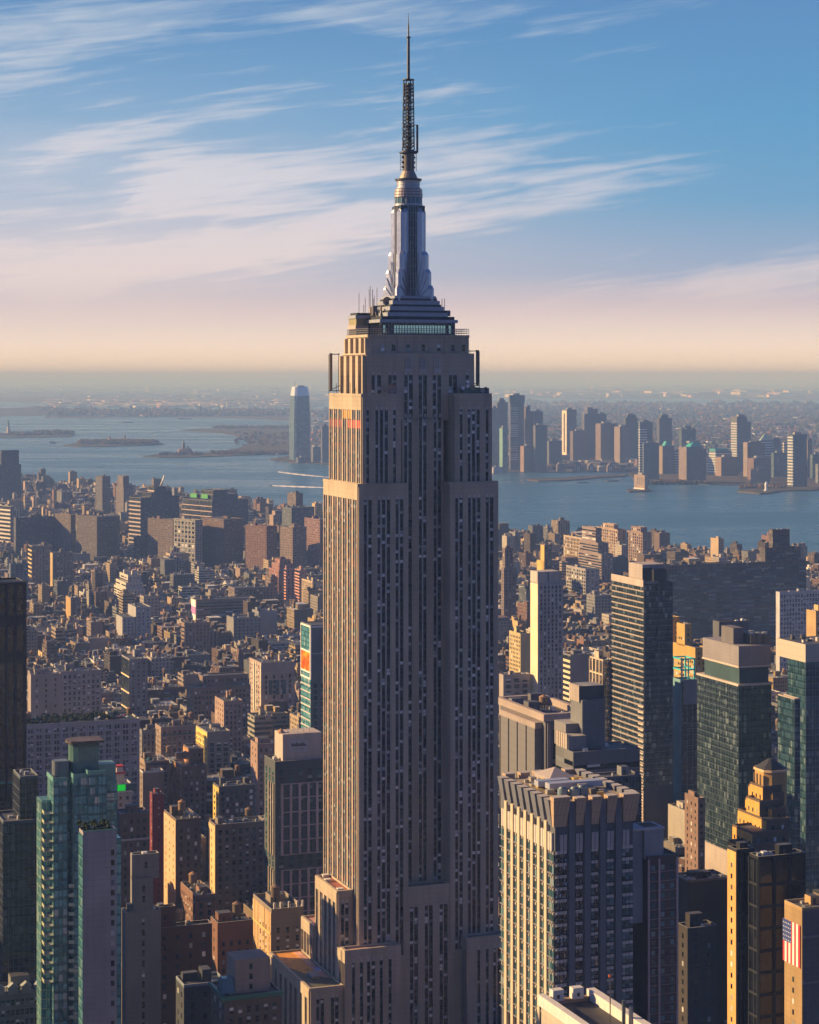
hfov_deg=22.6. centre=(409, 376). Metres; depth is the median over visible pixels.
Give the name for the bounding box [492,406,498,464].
tower block
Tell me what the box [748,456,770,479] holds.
tower block
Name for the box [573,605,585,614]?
city building
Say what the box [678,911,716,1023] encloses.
office tower
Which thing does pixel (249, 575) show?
city building
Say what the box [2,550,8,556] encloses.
city building
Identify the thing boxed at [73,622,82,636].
city building
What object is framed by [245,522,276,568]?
office building
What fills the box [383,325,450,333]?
lit window
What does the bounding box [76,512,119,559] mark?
office building
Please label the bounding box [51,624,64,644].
city building
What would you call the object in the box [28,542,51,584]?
apartment building
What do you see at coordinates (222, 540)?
office building
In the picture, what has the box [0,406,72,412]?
island hill
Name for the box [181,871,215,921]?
city building
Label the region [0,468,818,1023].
buildings
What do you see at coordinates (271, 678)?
loft building
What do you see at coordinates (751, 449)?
tower block
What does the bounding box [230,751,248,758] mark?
city building
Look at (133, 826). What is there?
loft building
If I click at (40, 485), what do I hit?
city building
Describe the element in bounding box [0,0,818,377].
sky
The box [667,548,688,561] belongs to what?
city building
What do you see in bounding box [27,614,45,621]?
city building
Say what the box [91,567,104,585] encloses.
city building
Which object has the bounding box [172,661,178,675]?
city building
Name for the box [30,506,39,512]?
city building
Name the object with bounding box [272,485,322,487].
wake
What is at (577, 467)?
gable shed
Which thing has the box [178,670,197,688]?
city building
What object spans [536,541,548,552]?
city building
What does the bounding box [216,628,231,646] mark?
city building
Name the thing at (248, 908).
city building
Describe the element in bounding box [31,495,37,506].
city building
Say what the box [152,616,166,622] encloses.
city building
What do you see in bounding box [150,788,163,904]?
apartment building
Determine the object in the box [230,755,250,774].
city building
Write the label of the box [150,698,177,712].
city building
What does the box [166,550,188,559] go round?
city building
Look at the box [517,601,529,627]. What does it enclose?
city building
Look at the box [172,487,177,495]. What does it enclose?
city building
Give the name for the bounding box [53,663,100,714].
loft building
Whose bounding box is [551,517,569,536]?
city building
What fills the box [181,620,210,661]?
apartment building
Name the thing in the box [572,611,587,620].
city building
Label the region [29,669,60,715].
apartment building
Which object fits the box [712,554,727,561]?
city building
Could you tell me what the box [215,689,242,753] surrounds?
loft building
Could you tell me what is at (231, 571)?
city building
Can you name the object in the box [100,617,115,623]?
city building
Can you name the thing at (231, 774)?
city building
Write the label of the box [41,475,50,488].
city building
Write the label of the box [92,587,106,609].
city building
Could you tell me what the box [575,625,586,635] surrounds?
city building
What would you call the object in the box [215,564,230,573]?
city building
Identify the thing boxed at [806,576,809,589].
city building
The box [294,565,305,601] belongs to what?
apartment building
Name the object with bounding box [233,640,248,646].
city building
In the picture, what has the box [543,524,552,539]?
city building
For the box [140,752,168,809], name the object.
city building
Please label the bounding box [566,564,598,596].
loft building
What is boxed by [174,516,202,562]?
office building
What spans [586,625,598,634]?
city building
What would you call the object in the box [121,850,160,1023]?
apartment building
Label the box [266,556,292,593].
apartment building
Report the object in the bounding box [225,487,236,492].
city building
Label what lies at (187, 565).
city building
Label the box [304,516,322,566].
office building
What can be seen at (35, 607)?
city building
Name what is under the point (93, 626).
city building
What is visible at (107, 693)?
city building
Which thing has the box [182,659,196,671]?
city building
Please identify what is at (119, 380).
hills
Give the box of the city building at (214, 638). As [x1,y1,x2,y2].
[211,627,217,660]
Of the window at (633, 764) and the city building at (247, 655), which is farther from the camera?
the city building at (247, 655)
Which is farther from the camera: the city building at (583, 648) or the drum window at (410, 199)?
the city building at (583, 648)
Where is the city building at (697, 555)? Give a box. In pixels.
[689,553,709,562]
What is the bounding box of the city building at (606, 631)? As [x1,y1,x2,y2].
[597,629,611,635]
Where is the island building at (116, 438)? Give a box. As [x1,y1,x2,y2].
[107,434,125,439]
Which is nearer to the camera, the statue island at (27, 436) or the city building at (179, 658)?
the city building at (179, 658)
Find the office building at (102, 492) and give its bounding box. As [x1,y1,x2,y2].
[95,474,109,513]
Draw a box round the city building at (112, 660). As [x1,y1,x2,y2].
[104,649,121,675]
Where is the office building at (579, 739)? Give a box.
[554,682,639,773]
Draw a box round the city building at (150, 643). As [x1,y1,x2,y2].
[134,633,166,648]
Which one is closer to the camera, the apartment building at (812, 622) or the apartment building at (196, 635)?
the apartment building at (812, 622)
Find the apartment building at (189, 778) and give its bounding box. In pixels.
[172,743,206,819]
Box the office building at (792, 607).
[776,588,818,671]
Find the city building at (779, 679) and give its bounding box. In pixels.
[768,668,787,690]
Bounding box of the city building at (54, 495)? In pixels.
[52,488,60,501]
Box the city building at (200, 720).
[194,715,212,724]
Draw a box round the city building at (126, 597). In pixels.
[119,589,134,613]
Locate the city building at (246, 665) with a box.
[244,657,248,677]
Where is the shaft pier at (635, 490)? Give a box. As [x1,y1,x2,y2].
[627,489,651,492]
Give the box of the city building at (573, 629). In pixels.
[568,626,580,634]
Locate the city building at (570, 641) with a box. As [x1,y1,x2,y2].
[563,637,575,647]
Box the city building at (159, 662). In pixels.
[146,649,171,676]
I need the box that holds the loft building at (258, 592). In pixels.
[228,583,276,600]
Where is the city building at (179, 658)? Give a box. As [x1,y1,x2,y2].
[167,652,187,666]
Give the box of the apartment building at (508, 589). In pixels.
[501,546,515,618]
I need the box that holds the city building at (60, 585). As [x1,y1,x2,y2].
[53,577,68,596]
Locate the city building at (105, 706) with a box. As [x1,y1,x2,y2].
[101,698,114,711]
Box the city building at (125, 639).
[117,634,130,646]
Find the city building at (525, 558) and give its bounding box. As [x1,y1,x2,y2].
[519,551,531,566]
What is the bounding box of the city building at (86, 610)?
[81,605,90,616]
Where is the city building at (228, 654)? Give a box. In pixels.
[222,651,231,657]
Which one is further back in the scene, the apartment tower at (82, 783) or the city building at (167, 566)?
the city building at (167, 566)
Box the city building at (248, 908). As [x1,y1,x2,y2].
[243,895,252,918]
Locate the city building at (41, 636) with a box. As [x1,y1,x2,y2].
[38,632,47,648]
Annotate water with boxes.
[0,398,818,555]
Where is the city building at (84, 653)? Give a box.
[79,650,87,658]
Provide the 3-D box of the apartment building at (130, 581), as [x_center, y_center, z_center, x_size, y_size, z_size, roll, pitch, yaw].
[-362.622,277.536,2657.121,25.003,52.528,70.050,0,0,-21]
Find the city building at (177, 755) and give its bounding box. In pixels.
[164,745,182,808]
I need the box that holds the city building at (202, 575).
[195,566,214,584]
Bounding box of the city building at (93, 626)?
[87,613,99,635]
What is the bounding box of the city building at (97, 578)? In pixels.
[92,570,102,589]
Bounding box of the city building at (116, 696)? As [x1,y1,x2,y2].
[112,688,120,702]
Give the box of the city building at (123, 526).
[120,522,127,531]
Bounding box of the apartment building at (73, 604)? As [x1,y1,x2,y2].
[66,592,80,617]
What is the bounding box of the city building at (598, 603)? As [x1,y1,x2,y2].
[586,590,611,620]
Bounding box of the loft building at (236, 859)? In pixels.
[209,807,263,912]
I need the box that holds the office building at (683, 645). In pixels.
[673,615,703,678]
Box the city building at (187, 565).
[184,559,190,572]
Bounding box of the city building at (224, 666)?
[212,660,239,672]
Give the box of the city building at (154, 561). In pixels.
[147,555,159,567]
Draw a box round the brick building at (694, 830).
[685,789,704,871]
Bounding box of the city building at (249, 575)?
[244,571,253,580]
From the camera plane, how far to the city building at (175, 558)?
2983.65 m
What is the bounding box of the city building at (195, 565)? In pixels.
[191,561,204,573]
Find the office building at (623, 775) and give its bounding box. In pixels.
[594,765,640,822]
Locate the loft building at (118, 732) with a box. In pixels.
[27,707,139,806]
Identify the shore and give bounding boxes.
[0,378,818,402]
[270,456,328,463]
[507,403,818,490]
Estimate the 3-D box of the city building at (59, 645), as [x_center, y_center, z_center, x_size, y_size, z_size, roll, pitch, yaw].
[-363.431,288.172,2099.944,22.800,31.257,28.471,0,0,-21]
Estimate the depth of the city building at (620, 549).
3153.92 m
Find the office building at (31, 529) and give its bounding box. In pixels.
[14,515,54,555]
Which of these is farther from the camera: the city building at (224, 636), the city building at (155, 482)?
the city building at (155, 482)
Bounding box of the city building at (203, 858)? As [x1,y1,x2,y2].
[201,834,205,881]
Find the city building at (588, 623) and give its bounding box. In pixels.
[574,618,595,626]
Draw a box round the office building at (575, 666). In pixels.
[563,650,589,702]
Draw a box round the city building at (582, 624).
[574,622,593,627]
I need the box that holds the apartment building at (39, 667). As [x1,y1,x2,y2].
[28,665,51,710]
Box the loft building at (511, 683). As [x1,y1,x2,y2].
[499,671,529,708]
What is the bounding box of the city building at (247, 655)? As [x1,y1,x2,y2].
[244,651,255,658]
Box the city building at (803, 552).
[792,543,805,559]
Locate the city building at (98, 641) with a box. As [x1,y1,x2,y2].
[84,634,106,650]
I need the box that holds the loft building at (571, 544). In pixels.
[564,534,581,560]
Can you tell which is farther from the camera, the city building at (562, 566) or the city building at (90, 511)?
the city building at (90, 511)
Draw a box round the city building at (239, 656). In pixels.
[232,648,244,670]
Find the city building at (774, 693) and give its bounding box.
[771,689,780,700]
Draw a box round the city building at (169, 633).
[164,628,175,643]
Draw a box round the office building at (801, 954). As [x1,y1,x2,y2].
[783,893,818,1023]
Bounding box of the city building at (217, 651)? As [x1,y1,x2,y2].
[212,646,224,662]
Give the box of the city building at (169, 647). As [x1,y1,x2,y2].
[165,643,175,653]
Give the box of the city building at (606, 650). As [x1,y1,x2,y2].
[601,646,611,658]
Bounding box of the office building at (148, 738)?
[140,724,155,755]
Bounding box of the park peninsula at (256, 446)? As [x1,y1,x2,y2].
[143,427,320,457]
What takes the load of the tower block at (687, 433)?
on the jersey shore at (740, 479)
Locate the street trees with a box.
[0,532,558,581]
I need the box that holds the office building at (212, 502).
[182,489,247,525]
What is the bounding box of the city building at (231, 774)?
[207,764,245,816]
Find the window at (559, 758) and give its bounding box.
[556,755,563,761]
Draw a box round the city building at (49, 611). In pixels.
[41,607,65,617]
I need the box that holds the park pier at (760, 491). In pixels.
[737,486,818,494]
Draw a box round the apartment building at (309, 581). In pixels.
[302,576,322,601]
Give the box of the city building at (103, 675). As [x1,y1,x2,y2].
[95,662,106,682]
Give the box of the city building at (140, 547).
[134,535,147,559]
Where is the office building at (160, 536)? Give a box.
[148,516,173,556]
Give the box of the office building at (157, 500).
[129,485,178,544]
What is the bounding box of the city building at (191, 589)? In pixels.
[178,583,198,597]
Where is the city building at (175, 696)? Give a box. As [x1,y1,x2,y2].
[170,694,185,701]
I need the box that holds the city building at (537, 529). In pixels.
[528,524,542,543]
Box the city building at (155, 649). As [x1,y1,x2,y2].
[143,647,157,656]
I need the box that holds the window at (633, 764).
[626,761,638,766]
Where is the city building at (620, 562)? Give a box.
[613,555,627,574]
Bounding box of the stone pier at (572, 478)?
[527,474,627,481]
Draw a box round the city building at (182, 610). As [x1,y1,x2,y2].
[176,608,189,613]
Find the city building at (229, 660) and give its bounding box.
[216,657,237,664]
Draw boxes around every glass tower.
[0,577,26,810]
[777,634,818,893]
[778,694,799,849]
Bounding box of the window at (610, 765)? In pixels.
[600,763,612,768]
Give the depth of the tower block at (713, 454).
6365.22 m
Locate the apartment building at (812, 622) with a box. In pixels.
[806,604,818,635]
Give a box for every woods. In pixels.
[10,429,158,444]
[45,398,818,450]
[158,425,785,488]
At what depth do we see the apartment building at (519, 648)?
1803.97 m
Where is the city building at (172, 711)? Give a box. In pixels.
[163,704,184,718]
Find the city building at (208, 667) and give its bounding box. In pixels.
[198,660,211,672]
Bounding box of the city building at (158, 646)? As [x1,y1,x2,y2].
[148,645,170,652]
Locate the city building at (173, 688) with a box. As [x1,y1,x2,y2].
[150,680,184,695]
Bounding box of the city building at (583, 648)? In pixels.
[570,645,593,650]
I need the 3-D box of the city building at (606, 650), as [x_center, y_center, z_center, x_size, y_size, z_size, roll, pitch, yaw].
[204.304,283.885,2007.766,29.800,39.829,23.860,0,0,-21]
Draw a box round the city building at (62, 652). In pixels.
[57,648,72,656]
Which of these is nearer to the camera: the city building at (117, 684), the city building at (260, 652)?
the city building at (117, 684)
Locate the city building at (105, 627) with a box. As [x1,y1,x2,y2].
[79,621,108,636]
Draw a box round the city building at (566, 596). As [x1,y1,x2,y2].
[563,594,578,598]
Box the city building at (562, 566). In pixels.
[557,558,567,577]
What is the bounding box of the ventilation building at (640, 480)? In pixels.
[634,472,647,489]
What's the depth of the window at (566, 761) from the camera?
884.37 m
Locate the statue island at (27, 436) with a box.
[0,433,73,437]
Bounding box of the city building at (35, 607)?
[30,599,40,614]
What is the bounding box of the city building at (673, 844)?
[664,836,684,857]
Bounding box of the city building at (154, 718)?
[148,713,162,724]
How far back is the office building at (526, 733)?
982.30 m
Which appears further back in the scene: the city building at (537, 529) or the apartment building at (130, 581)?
the city building at (537, 529)
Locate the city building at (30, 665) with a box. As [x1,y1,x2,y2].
[27,659,44,669]
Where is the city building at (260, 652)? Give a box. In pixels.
[254,649,267,656]
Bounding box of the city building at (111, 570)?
[106,559,116,582]
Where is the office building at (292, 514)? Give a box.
[282,505,314,525]
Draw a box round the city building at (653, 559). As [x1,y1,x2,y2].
[646,557,659,562]
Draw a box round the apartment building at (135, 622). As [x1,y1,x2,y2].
[116,603,150,639]
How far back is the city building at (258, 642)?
2081.40 m
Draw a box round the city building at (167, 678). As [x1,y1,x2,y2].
[163,673,176,682]
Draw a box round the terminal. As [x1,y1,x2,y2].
[177,439,192,452]
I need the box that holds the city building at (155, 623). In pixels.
[151,618,165,637]
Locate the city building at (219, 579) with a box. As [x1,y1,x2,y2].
[215,577,224,582]
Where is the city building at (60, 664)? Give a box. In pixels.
[50,660,67,668]
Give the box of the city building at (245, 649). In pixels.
[231,645,250,652]
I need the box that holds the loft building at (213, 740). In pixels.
[196,723,229,772]
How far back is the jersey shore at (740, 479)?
6105.66 m
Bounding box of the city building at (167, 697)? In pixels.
[164,692,174,701]
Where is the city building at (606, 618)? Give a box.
[602,613,611,623]
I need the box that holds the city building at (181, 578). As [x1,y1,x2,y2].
[170,570,194,587]
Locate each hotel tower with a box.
[264,724,322,914]
[696,625,772,874]
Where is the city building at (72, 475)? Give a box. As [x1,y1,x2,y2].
[68,470,76,483]
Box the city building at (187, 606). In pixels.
[179,599,190,611]
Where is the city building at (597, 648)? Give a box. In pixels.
[589,645,610,649]
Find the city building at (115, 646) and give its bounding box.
[105,641,128,650]
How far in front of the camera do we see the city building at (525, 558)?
3095.86 m
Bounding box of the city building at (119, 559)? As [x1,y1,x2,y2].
[113,556,122,567]
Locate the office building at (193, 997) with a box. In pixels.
[176,965,220,1023]
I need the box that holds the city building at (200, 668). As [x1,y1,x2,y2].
[195,663,204,672]
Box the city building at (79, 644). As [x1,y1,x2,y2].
[70,638,89,651]
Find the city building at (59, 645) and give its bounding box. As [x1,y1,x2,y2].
[40,642,67,650]
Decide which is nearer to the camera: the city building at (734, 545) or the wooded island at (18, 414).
the city building at (734, 545)
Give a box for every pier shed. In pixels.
[296,456,309,462]
[492,465,502,473]
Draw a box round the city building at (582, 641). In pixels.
[576,636,589,648]
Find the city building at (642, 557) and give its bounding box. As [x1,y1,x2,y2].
[637,552,661,562]
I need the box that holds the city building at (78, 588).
[74,582,86,595]
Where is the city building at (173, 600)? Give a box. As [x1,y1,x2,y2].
[167,595,182,606]
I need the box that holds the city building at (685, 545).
[680,542,690,549]
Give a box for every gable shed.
[556,462,562,470]
[574,463,580,471]
[587,463,593,471]
[606,463,613,471]
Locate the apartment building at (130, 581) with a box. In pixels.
[114,569,144,600]
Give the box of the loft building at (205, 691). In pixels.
[187,671,250,729]
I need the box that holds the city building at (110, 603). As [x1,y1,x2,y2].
[104,597,118,616]
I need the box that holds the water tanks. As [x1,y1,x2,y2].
[27,581,777,827]
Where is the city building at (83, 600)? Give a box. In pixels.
[79,595,86,606]
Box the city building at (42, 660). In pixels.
[35,657,46,664]
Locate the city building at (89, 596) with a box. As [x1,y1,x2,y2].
[86,589,91,605]
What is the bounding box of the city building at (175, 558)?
[163,553,177,571]
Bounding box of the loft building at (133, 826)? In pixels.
[117,803,149,907]
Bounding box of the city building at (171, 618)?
[162,613,178,622]
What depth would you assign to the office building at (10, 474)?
4812.94 m
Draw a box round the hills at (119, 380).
[0,378,585,382]
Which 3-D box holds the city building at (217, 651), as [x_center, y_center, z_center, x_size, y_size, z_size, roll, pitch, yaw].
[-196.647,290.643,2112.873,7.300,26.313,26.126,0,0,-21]
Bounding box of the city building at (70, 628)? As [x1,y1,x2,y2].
[64,623,75,636]
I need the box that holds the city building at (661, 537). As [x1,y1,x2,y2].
[654,530,669,549]
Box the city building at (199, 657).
[183,649,209,662]
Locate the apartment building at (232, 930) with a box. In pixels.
[211,901,252,975]
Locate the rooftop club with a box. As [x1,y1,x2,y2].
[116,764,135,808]
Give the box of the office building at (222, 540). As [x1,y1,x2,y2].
[201,515,242,569]
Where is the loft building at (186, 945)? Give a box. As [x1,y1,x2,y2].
[157,902,211,1023]
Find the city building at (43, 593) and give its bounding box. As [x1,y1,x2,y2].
[38,583,49,604]
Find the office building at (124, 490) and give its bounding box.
[116,475,132,513]
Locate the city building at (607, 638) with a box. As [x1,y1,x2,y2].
[596,634,611,645]
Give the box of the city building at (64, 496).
[59,490,69,502]
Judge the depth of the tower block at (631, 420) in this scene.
7277.69 m
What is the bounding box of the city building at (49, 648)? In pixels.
[43,635,56,662]
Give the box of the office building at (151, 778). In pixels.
[140,761,163,850]
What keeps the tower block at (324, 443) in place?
on the island at (283, 459)
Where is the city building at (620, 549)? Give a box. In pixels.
[615,541,626,556]
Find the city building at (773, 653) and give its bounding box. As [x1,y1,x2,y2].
[768,643,775,662]
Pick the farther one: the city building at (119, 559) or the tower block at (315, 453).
the tower block at (315, 453)
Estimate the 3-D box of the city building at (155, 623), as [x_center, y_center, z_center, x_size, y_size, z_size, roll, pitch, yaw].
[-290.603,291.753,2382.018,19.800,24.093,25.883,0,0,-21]
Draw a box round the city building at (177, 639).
[174,634,180,645]
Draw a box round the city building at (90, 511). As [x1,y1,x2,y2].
[86,509,103,513]
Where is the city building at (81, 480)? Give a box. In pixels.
[77,477,85,487]
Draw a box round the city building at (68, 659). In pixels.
[63,655,79,663]
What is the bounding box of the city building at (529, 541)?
[524,530,535,552]
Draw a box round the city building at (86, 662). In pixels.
[81,658,92,666]
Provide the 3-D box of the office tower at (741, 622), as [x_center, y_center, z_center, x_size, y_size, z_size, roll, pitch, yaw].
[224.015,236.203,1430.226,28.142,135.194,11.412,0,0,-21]
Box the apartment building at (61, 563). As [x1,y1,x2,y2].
[50,548,72,585]
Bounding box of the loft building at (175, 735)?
[155,712,197,755]
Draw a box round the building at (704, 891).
[678,869,726,1023]
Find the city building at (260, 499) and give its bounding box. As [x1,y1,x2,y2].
[253,497,266,511]
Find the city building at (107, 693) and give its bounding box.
[101,688,112,704]
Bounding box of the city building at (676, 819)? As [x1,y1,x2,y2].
[668,800,684,843]
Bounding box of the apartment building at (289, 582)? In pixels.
[284,565,294,599]
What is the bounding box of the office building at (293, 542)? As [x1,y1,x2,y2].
[280,523,306,567]
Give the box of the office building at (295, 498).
[287,491,302,505]
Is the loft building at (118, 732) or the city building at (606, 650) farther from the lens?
the city building at (606, 650)
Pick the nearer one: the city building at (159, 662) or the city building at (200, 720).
the city building at (200, 720)
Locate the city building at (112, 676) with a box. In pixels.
[107,671,120,682]
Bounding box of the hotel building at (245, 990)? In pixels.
[208,948,282,1023]
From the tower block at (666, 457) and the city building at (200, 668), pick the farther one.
the tower block at (666, 457)
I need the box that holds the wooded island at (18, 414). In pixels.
[0,413,44,415]
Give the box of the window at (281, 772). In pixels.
[279,770,283,775]
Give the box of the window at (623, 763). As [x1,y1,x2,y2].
[613,762,625,767]
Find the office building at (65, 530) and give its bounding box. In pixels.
[55,512,75,552]
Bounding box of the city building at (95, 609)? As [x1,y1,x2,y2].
[87,606,98,615]
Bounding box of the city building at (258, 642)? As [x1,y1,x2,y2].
[251,632,267,650]
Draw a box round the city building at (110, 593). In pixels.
[103,588,113,599]
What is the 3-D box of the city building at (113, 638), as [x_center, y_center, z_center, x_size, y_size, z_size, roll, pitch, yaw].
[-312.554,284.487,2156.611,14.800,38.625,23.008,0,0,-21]
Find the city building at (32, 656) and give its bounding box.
[27,650,40,661]
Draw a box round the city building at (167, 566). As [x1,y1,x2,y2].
[160,557,174,575]
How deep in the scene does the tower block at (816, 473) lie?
5842.78 m
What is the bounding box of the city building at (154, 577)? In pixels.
[150,573,158,584]
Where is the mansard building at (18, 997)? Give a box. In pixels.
[0,971,36,1023]
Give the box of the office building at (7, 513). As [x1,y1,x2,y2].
[0,504,14,542]
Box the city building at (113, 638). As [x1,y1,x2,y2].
[105,629,120,646]
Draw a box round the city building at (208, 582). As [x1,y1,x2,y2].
[205,580,214,584]
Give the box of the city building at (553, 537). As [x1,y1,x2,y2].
[548,531,559,543]
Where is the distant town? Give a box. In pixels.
[0,380,818,471]
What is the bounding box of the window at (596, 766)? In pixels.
[587,764,599,769]
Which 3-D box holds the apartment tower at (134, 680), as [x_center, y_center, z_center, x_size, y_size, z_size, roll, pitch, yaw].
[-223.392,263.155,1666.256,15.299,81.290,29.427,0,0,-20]
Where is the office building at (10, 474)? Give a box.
[0,450,20,499]
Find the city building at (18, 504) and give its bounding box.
[7,498,23,515]
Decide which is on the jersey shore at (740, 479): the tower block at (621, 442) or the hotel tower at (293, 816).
the tower block at (621, 442)
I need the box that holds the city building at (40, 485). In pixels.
[35,481,44,494]
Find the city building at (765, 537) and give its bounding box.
[761,532,768,541]
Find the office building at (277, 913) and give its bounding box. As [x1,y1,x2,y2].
[253,884,303,955]
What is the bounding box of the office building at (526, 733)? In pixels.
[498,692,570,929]
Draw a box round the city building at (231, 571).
[229,565,234,576]
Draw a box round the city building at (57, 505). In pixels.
[52,502,67,508]
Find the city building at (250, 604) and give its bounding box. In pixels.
[243,597,259,613]
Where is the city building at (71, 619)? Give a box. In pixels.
[65,616,79,623]
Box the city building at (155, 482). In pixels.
[151,477,162,485]
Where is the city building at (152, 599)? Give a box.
[140,592,159,617]
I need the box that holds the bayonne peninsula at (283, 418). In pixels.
[45,409,321,420]
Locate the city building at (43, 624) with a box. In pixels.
[33,619,52,628]
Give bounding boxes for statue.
[3,418,10,434]
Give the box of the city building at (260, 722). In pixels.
[248,706,272,739]
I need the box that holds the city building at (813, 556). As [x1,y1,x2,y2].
[808,551,818,563]
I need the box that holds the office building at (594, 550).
[579,526,612,583]
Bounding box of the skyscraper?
[269,13,501,1023]
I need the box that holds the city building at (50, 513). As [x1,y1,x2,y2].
[48,510,63,515]
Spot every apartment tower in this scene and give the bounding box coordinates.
[0,768,37,981]
[37,736,116,1023]
[77,819,120,1023]
[121,649,147,717]
[300,621,322,755]
[530,569,562,700]
[537,544,561,580]
[589,650,611,741]
[633,821,677,1023]
[673,656,696,802]
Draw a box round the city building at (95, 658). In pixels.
[89,655,103,667]
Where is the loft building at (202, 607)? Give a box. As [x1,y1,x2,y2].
[191,595,251,620]
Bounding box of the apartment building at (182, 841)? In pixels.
[164,799,200,921]
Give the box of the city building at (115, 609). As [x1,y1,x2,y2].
[112,604,118,617]
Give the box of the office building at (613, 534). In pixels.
[596,522,625,556]
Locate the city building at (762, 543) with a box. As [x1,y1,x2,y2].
[758,539,768,550]
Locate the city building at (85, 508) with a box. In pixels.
[82,504,88,514]
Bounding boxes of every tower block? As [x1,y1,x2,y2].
[311,445,320,461]
[321,424,328,462]
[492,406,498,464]
[495,398,507,464]
[499,426,506,472]
[508,393,524,469]
[520,444,532,471]
[524,405,532,445]
[533,409,542,424]
[533,423,546,471]
[547,439,561,464]
[562,408,575,454]
[570,429,588,460]
[582,407,597,459]
[596,421,616,459]
[598,412,605,422]
[614,425,629,462]
[623,413,637,458]
[639,420,652,472]
[643,441,658,479]
[657,414,671,445]
[659,441,673,473]
[674,449,678,473]
[679,425,695,446]
[679,441,705,479]
[707,448,731,474]
[716,455,738,475]
[731,414,750,471]
[743,441,764,476]
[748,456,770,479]
[751,467,769,483]
[756,433,772,457]
[771,451,787,476]
[772,437,780,452]
[783,440,787,451]
[787,432,806,486]
[807,437,811,476]
[810,452,818,477]
[815,464,818,482]
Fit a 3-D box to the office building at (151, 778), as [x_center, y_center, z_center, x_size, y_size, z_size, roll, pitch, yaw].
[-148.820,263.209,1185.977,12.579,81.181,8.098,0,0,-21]
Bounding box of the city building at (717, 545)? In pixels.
[711,536,723,555]
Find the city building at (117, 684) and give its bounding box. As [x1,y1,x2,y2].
[106,678,120,689]
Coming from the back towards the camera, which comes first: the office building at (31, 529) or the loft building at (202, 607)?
the office building at (31, 529)
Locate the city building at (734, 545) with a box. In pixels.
[730,541,741,551]
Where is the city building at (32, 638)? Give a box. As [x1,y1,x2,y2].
[27,625,37,654]
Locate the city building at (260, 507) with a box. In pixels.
[257,502,263,512]
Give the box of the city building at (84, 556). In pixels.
[73,551,89,562]
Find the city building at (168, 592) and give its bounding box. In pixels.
[155,590,177,595]
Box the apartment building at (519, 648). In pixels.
[509,624,529,672]
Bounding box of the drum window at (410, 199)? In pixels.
[396,196,420,203]
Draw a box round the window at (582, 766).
[574,765,586,769]
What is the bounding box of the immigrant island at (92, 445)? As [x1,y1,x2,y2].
[63,442,164,446]
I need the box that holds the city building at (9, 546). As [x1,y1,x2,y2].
[0,543,13,550]
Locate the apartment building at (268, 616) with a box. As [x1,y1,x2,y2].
[252,607,276,635]
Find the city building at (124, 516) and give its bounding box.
[118,511,128,521]
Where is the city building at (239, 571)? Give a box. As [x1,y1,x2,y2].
[235,565,244,578]
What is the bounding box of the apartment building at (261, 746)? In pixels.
[251,736,274,815]
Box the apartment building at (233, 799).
[213,776,254,818]
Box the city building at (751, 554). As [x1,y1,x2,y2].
[741,549,759,560]
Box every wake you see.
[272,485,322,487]
[278,471,328,477]
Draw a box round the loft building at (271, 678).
[249,651,294,712]
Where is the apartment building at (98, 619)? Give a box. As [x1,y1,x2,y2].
[87,613,101,633]
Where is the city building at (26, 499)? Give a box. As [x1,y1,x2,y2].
[23,495,29,508]
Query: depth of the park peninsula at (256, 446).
9278.41 m
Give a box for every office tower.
[9,560,27,599]
[497,767,639,1023]
[538,973,650,1023]
[611,561,672,838]
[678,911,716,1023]
[713,618,749,636]
[727,841,754,1023]
[728,758,788,851]
[748,842,805,1023]
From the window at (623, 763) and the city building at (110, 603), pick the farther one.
the city building at (110, 603)
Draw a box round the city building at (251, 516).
[248,509,253,521]
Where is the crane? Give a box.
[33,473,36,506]
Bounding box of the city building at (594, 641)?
[586,636,604,646]
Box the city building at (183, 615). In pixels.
[170,612,190,619]
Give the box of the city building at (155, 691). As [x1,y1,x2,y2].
[148,678,163,700]
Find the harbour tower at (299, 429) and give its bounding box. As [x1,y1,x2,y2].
[289,385,310,459]
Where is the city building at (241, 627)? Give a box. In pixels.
[227,612,260,640]
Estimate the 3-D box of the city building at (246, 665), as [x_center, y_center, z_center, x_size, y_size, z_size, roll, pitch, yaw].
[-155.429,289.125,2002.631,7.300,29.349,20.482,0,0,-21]
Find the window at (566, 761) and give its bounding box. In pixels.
[564,758,572,765]
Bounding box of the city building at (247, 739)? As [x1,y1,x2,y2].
[243,735,253,753]
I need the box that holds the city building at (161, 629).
[157,623,173,638]
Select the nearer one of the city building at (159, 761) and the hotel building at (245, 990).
the hotel building at (245, 990)
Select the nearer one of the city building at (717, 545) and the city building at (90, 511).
the city building at (717, 545)

